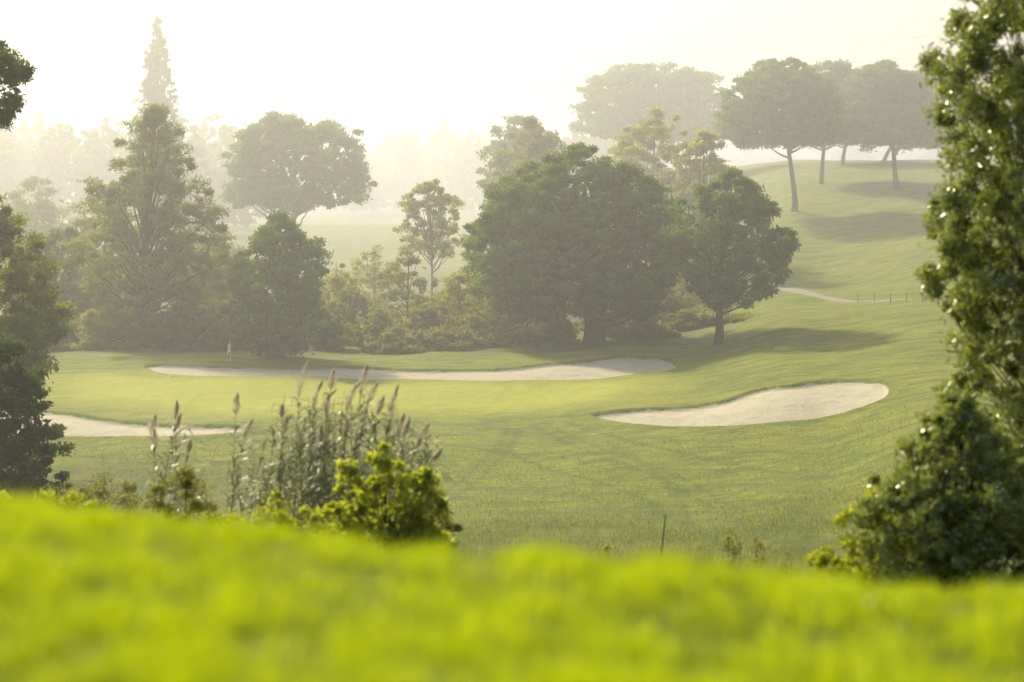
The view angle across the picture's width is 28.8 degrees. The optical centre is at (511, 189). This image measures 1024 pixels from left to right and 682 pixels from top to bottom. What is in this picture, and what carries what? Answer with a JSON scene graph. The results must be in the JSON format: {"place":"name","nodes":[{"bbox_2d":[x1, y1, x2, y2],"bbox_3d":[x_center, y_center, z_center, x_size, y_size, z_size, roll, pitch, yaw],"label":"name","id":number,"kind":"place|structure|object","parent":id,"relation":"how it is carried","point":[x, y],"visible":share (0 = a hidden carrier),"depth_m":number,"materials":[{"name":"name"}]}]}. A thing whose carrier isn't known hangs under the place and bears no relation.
{"place":"outdoors","nodes":[
{"label":"outdoors","id":0,"kind":"place"},
{"bbox_2d":[0,159,1023,681],"bbox_3d":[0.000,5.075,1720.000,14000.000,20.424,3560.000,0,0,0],"label":"ground","id":1,"kind":"structure","parent":0,"point":[818,341],"depth_m":117.39,"materials":[{"name":"green plant"}]},
{"bbox_2d":[0,39,37,131],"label":"pine tree","id":2,"kind":"object","parent":1,"relation":"on","point":[14,73],"visible":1,"depth_m":62.27,"materials":[{"name":"green plant"}]},
{"bbox_2d":[0,333,75,507],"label":"laurel bush","id":3,"kind":"object","parent":1,"relation":"on","point":[22,383],"visible":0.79,"depth_m":69.44,"materials":[{"name":"green plant"}]},
{"bbox_2d":[0,193,77,417],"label":"oak tree","id":4,"kind":"object","parent":1,"relation":"on","point":[27,322],"visible":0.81,"depth_m":98.96,"materials":[{"name":"leaves"},{"name":"bark"}]},
{"bbox_2d":[0,306,79,351],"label":"shrub","id":5,"kind":"object","parent":1,"relation":"on","point":[63,347],"visible":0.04,"depth_m":159.09,"materials":[{"name":"green plant"}]},
{"bbox_2d":[1,175,82,266],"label":"oak tree","id":6,"kind":"object","parent":1,"relation":"on","point":[46,205],"visible":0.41,"depth_m":239.37,"materials":[{"name":"leaves"},{"name":"bark"}]},
{"bbox_2d":[0,486,96,512],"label":"bramble bush","id":7,"kind":"object","parent":1,"relation":"on","point":[73,496],"visible":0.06,"depth_m":32.96,"materials":[{"name":"green plant"}]},
{"bbox_2d":[0,226,125,336],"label":"oak tree","id":8,"kind":"object","parent":1,"relation":"on","point":[69,273],"visible":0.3,"depth_m":173.65,"materials":[{"name":"green plant"}]},
{"bbox_2d":[43,315,85,350],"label":"shrub","id":9,"kind":"object","parent":1,"relation":"on","point":[72,337],"visible":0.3,"depth_m":162.55,"materials":[{"name":"green plant"}]},
{"bbox_2d":[53,194,141,337],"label":"oak tree","id":10,"kind":"object","parent":1,"relation":"on","point":[84,224],"visible":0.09,"depth_m":189.05,"materials":[{"name":"green plant"}]},
{"bbox_2d":[40,472,178,516],"bbox_3d":[-12.338,9.959,59.464,4.447,3.075,4.482,0,0,-40],"label":"bramble bush","id":11,"kind":"object","parent":1,"relation":"on","point":[126,499],"visible":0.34,"depth_m":59.91,"materials":[{"name":"green plant"}]},
{"bbox_2d":[69,301,157,350],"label":"shrub","id":12,"kind":"object","parent":1,"relation":"on","point":[91,334],"visible":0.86,"depth_m":158.97,"materials":[{"name":"green plant"}]},
{"bbox_2d":[63,100,242,346],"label":"aleppo pine","id":13,"kind":"object","parent":1,"relation":"on","point":[150,278],"visible":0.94,"depth_m":163.21,"materials":[{"name":"green plant"}]},
{"bbox_2d":[125,16,197,248],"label":"spruce tree","id":14,"kind":"object","parent":1,"relation":"on","point":[151,81],"visible":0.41,"depth_m":284.27,"materials":[{"name":"green plant"}]},
{"bbox_2d":[117,462,228,528],"bbox_3d":[-5.118,5.728,30.976,2.364,2.963,2.320,0,0,-37],"label":"bramble bush","id":15,"kind":"object","parent":1,"relation":"on","point":[186,483],"visible":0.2,"depth_m":30.93,"materials":[{"name":"green plant"}]},
{"bbox_2d":[134,400,228,527],"bbox_3d":[-5.543,5.604,34.218,1.888,3.938,3.431,0,0,0],"label":"giant reed","id":16,"kind":"object","parent":1,"relation":"on","point":[177,424],"visible":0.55,"depth_m":33.88,"materials":[{"name":"green plant"}]},
{"bbox_2d":[164,219,251,284],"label":"oak tree","id":17,"kind":"object","parent":1,"relation":"on","point":[233,250],"visible":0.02,"depth_m":214.47,"materials":[{"name":"green plant"}]},
{"bbox_2d":[162,242,256,331],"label":"oak tree","id":18,"kind":"object","parent":1,"relation":"on","point":[216,250],"visible":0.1,"depth_m":183.89,"materials":[{"name":"green plant"}]},
{"bbox_2d":[227,341,230,362],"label":"golf flag","id":19,"kind":"object","parent":1,"relation":"on","point":[229,347],"visible":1,"depth_m":144.89,"materials":[{"name":"white fabric"}]},
{"bbox_2d":[214,391,270,521],"bbox_3d":[-4.519,5.602,34.053,1.577,4.102,3.143,0,0,-24],"label":"giant reed","id":20,"kind":"object","parent":1,"relation":"on","point":[235,482],"visible":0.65,"depth_m":34.11,"materials":[{"name":"green plant"}]},
{"bbox_2d":[217,207,333,358],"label":"cypress pine","id":21,"kind":"object","parent":1,"relation":"on","point":[273,332],"visible":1,"depth_m":148.27,"materials":[{"name":"green plant"}]},
{"bbox_2d":[218,109,378,281],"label":"umbrella pine","id":22,"kind":"object","parent":1,"relation":"on","point":[273,185],"visible":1,"depth_m":230.96,"materials":[{"name":"green plant"}]},
{"bbox_2d":[224,487,373,545],"bbox_3d":[-3.448,5.685,28.999,2.934,2.727,2.522,0,0,0],"label":"bramble bush","id":23,"kind":"object","parent":1,"relation":"on","point":[281,513],"visible":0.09,"depth_m":28.93,"materials":[{"name":"green plant"}]},
{"bbox_2d":[301,305,352,351],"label":"shrub","id":24,"kind":"object","parent":1,"relation":"on","point":[327,338],"visible":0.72,"depth_m":159.17,"materials":[{"name":"green plant"}]},
{"bbox_2d":[306,488,382,542],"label":"fig bush","id":25,"kind":"object","parent":1,"relation":"on","point":[350,494],"visible":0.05,"depth_m":30.96,"materials":[{"name":"green plant"}]},
{"bbox_2d":[319,263,370,335],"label":"shrub","id":26,"kind":"object","parent":1,"relation":"on","point":[337,282],"visible":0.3,"depth_m":179.40,"materials":[{"name":"green plant"}]},
{"bbox_2d":[322,284,376,344],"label":"shrub","id":27,"kind":"object","parent":1,"relation":"on","point":[357,299],"visible":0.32,"depth_m":171.47,"materials":[{"name":"green plant"}]},
{"bbox_2d":[235,359,471,553],"bbox_3d":[-2.955,5.510,33.991,4.772,5.071,3.978,0,0,0],"label":"giant reed","id":28,"kind":"object","parent":1,"relation":"on","point":[311,490],"visible":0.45,"depth_m":33.44,"materials":[{"name":"green plant"}]},
{"bbox_2d":[342,307,407,352],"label":"shrub","id":29,"kind":"object","parent":1,"relation":"on","point":[377,319],"visible":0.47,"depth_m":159.22,"materials":[{"name":"green plant"}]},
{"bbox_2d":[345,243,421,323],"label":"shrub","id":30,"kind":"object","parent":1,"relation":"on","point":[374,269],"visible":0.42,"depth_m":199.52,"materials":[{"name":"green plant"}]},
{"bbox_2d":[323,438,455,552],"bbox_3d":[-1.873,5.566,29.937,1.901,3.624,1.296,0,0,-26],"label":"fig bush","id":31,"kind":"object","parent":1,"relation":"on","point":[407,520],"visible":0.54,"depth_m":29.85,"materials":[{"name":"green plant"}]},
{"bbox_2d":[362,324,430,353],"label":"shrub","id":32,"kind":"object","parent":1,"relation":"on","point":[394,339],"visible":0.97,"depth_m":155.46,"materials":[{"name":"green plant"}]},
{"bbox_2d":[365,244,449,323],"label":"shrub","id":33,"kind":"object","parent":1,"relation":"on","point":[399,277],"visible":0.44,"depth_m":177.10,"materials":[{"name":"green plant"}]},
{"bbox_2d":[392,178,465,303],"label":"poplar tree","id":34,"kind":"object","parent":1,"relation":"on","point":[429,238],"visible":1,"depth_m":198.88,"materials":[{"name":"green plant"}]},
{"bbox_2d":[393,301,473,335],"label":"shrub","id":35,"kind":"object","parent":1,"relation":"on","point":[428,314],"visible":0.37,"depth_m":161.35,"materials":[{"name":"green plant"}]},
{"bbox_2d":[417,496,462,554],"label":"bramble bush","id":36,"kind":"object","parent":1,"relation":"on","point":[450,523],"visible":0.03,"depth_m":33.77,"materials":[{"name":"green plant"}]},
{"bbox_2d":[412,322,488,351],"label":"shrub","id":37,"kind":"object","parent":1,"relation":"on","point":[441,338],"visible":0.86,"depth_m":156.72,"materials":[{"name":"green plant"}]},
{"bbox_2d":[426,267,490,335],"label":"shrub","id":38,"kind":"object","parent":1,"relation":"on","point":[455,293],"visible":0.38,"depth_m":171.38,"materials":[{"name":"green plant"}]},
{"bbox_2d":[420,237,501,332],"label":"shrub","id":39,"kind":"object","parent":1,"relation":"on","point":[429,296],"visible":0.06,"depth_m":184.72,"materials":[{"name":"green plant"}]},
{"bbox_2d":[457,295,536,347],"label":"shrub","id":40,"kind":"object","parent":1,"relation":"on","point":[475,319],"visible":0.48,"depth_m":162.94,"materials":[{"name":"green plant"}]},
{"bbox_2d":[483,286,537,345],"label":"shrub","id":41,"kind":"object","parent":1,"relation":"on","point":[506,328],"visible":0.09,"depth_m":168.89,"materials":[{"name":"green plant"}]},
{"bbox_2d":[0,84,1023,234],"bbox_3d":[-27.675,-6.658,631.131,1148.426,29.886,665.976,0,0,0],"label":"distant woodland","id":42,"kind":"object","parent":1,"relation":"on","point":[400,172],"visible":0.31,"depth_m":390.10,"materials":[{"name":"green plant"}]},
{"bbox_2d":[474,114,560,203],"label":"oak tree","id":43,"kind":"object","parent":1,"relation":"on","point":[497,131],"visible":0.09,"depth_m":258.79,"materials":[{"name":"leaves"},{"name":"bark"}]},
{"bbox_2d":[476,115,570,198],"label":"oak tree","id":44,"kind":"object","parent":1,"relation":"on","point":[536,141],"visible":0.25,"depth_m":214.19,"materials":[{"name":"leaves"},{"name":"bark"}]},
{"bbox_2d":[521,314,582,345],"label":"shrub","id":45,"kind":"object","parent":1,"relation":"on","point":[554,332],"visible":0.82,"depth_m":163.60,"materials":[{"name":"green plant"}]},
{"bbox_2d":[458,141,692,345],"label":"stone pine","id":46,"kind":"object","parent":1,"relation":"on","point":[542,238],"visible":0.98,"depth_m":155.47,"materials":[{"name":"green plant"}]},
{"bbox_2d":[596,544,612,563],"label":"weed plant","id":47,"kind":"object","parent":1,"relation":"on","point":[605,547],"visible":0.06,"depth_m":39.98,"materials":[{"name":"green plant"}]},
{"bbox_2d":[574,310,650,331],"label":"shrub","id":48,"kind":"object","parent":1,"relation":"on","point":[583,322],"visible":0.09,"depth_m":171.30,"materials":[{"name":"green plant"}]},
{"bbox_2d":[605,319,681,340],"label":"shrub","id":49,"kind":"object","parent":1,"relation":"on","point":[651,329],"visible":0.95,"depth_m":161.69,"materials":[{"name":"green plant"}]},
{"bbox_2d":[568,61,728,178],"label":"umbrella pine","id":50,"kind":"object","parent":1,"relation":"on","point":[629,96],"visible":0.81,"depth_m":313.16,"materials":[{"name":"green plant"}]},
{"bbox_2d":[453,530,852,582],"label":"wild grass","id":51,"kind":"structure","parent":1,"relation":"on","point":[701,563],"depth_m":38.91,"materials":[{"name":"green plant"}]},
{"bbox_2d":[660,514,665,560],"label":"dead branch","id":52,"kind":"object","parent":1,"relation":"on","point":[663,534],"visible":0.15,"depth_m":38.00,"materials":[{"name":"plant"}]},
{"bbox_2d":[605,106,725,249],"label":"oak tree","id":53,"kind":"object","parent":1,"relation":"on","point":[627,148],"visible":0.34,"depth_m":213.42,"materials":[{"name":"green plant"}]},
{"bbox_2d":[648,284,715,328],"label":"shrub","id":54,"kind":"object","parent":1,"relation":"on","point":[670,303],"visible":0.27,"depth_m":170.98,"materials":[{"name":"green plant"}]},
{"bbox_2d":[659,257,708,310],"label":"shrub","id":55,"kind":"object","parent":1,"relation":"on","point":[679,287],"visible":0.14,"depth_m":183.29,"materials":[{"name":"green plant"}]},
{"bbox_2d":[656,308,715,331],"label":"shrub","id":56,"kind":"object","parent":1,"relation":"on","point":[688,320],"visible":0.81,"depth_m":166.87,"materials":[{"name":"green plant"}]},
{"bbox_2d":[659,127,730,278],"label":"oak tree","id":57,"kind":"object","parent":1,"relation":"on","point":[700,169],"visible":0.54,"depth_m":204.29,"materials":[{"name":"green plant"}]},
{"bbox_2d":[689,542,708,564],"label":"weed plant","id":58,"kind":"object","parent":1,"relation":"on","point":[698,547],"visible":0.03,"depth_m":39.99,"materials":[{"name":"green plant"}]},
{"bbox_2d":[715,525,742,574],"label":"weed plant","id":59,"kind":"object","parent":1,"relation":"on","point":[732,549],"visible":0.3,"depth_m":39.96,"materials":[{"name":"green plant"}]},
{"bbox_2d":[658,166,802,345],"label":"stone pine","id":60,"kind":"object","parent":1,"relation":"on","point":[710,242],"visible":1,"depth_m":148.33,"materials":[{"name":"green plant"}]},
{"bbox_2d":[704,312,760,323],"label":"shrub","id":61,"kind":"object","parent":1,"relation":"on","point":[732,317],"visible":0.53,"depth_m":164.06,"materials":[{"name":"green plant"}]},
{"bbox_2d":[743,536,768,573],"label":"weed plant","id":62,"kind":"object","parent":1,"relation":"on","point":[759,547],"visible":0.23,"depth_m":39.95,"materials":[{"name":"green plant"}]},
{"bbox_2d":[711,56,852,211],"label":"umbrella pine","id":63,"kind":"object","parent":1,"relation":"on","point":[749,115],"visible":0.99,"depth_m":232.16,"materials":[{"name":"green plant"}]},
{"bbox_2d":[776,550,793,575],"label":"weed plant","id":64,"kind":"object","parent":1,"relation":"on","point":[784,561],"visible":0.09,"depth_m":39.99,"materials":[{"name":"green plant"}]},
{"bbox_2d":[786,58,879,183],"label":"umbrella pine","id":65,"kind":"object","parent":1,"relation":"on","point":[837,74],"visible":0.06,"depth_m":259.73,"materials":[{"name":"green plant"}]},
{"bbox_2d":[822,143,889,163],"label":"umbrella pine","id":66,"kind":"object","parent":1,"relation":"on","point":[843,155],"depth_m":299.88,"materials":[{"name":"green plant"}]},
{"bbox_2d":[802,482,922,587],"bbox_3d":[4.696,5.416,25.487,1.885,3.337,1.752,0,0,0],"label":"mastic bush","id":67,"kind":"object","parent":1,"relation":"on","point":[822,557],"visible":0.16,"depth_m":25.44,"materials":[{"name":"green plant"}]},
{"bbox_2d":[831,58,946,188],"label":"umbrella pine","id":68,"kind":"object","parent":1,"relation":"on","point":[901,97],"visible":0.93,"depth_m":246.11,"materials":[{"name":"green plant"}]},
{"bbox_2d":[881,69,981,165],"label":"umbrella pine","id":69,"kind":"object","parent":1,"relation":"on","point":[885,157],"visible":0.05,"depth_m":288.12,"materials":[{"name":"green plant"}]},
{"bbox_2d":[859,293,1003,302],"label":"rope fence","id":70,"kind":"object","parent":1,"relation":"on","point":[899,295],"visible":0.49,"depth_m":158.09,"materials":[{"name":"brown wood"}]},
{"bbox_2d":[848,388,1023,597],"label":"mastic bush","id":71,"kind":"object","parent":1,"relation":"on","point":[947,534],"visible":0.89,"depth_m":23.55,"materials":[{"name":"green plant"}]},
{"bbox_2d":[913,0,1023,514],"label":"olive tree","id":72,"kind":"object","parent":1,"relation":"on","point":[1002,200],"visible":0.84,"depth_m":26.46,"materials":[{"name":"green plant"}]},
{"bbox_2d":[0,485,1023,681],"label":"foreground grass","id":73,"kind":"structure","parent":0,"point":[871,666],"depth_m":4.90,"materials":[{"name":"green plant"}]},
{"bbox_2d":[0,0,1023,187],"label":"sky","id":74,"kind":"structure","parent":0,"point":[87,55],"materials":[{"name":"white"}]}
]}

